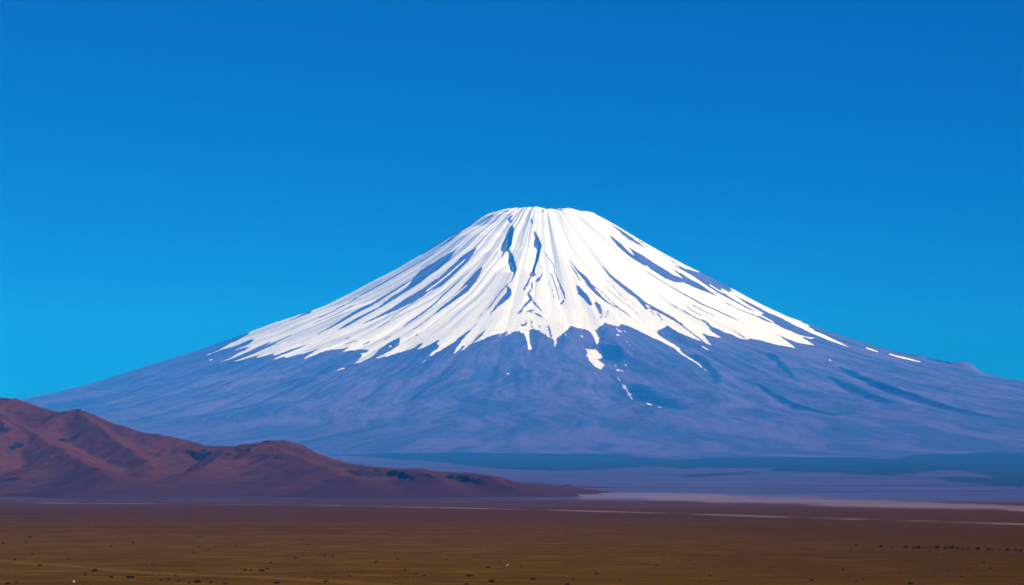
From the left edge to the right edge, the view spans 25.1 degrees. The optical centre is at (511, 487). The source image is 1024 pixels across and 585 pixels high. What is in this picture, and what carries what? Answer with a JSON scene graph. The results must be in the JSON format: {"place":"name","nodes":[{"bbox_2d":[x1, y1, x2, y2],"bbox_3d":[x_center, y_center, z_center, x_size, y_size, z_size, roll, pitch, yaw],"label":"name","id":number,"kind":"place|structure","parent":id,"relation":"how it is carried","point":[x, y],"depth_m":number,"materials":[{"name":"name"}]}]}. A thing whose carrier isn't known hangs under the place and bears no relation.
{"place":"outdoors","nodes":[
{"label":"outdoors","id":0,"kind":"place"},
{"bbox_2d":[0,560,398,584],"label":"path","id":1,"kind":"structure","parent":0,"point":[191,574],"depth_m":524.81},
{"bbox_2d":[0,398,616,497],"bbox_3d":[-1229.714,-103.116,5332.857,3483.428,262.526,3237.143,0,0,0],"label":"hills","id":2,"kind":"structure","parent":0,"point":[73,453],"depth_m":4398.16,"materials":[{"name":"brown stone"}]},
{"bbox_2d":[0,457,1023,584],"bbox_3d":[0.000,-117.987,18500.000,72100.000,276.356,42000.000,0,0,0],"label":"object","id":3,"kind":"structure","parent":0,"point":[973,489],"depth_m":1093.61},
{"bbox_2d":[0,518,1022,584],"bbox_3d":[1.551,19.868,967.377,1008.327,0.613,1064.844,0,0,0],"label":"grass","id":4,"kind":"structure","parent":3,"relation":"on","point":[517,556],"depth_m":635.63,"materials":[{"name":"brown plant"}]},
{"bbox_2d":[0,0,1023,399],"label":"sky","id":5,"kind":"structure","parent":0,"point":[178,177],"materials":[{"name":"blue"}]},
{"bbox_2d":[13,502,1023,524],"bbox_3d":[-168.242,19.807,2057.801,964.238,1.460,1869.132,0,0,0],"label":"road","id":6,"kind":"structure","parent":0,"point":[611,511],"depth_m":1768.34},
{"bbox_2d":[20,206,1023,457],"bbox_3d":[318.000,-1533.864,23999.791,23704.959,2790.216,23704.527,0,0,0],"label":"mountain","id":7,"kind":"structure","parent":0,"point":[536,332],"depth_m":19379.83,"materials":[{"name":"blue stone"}]}
]}

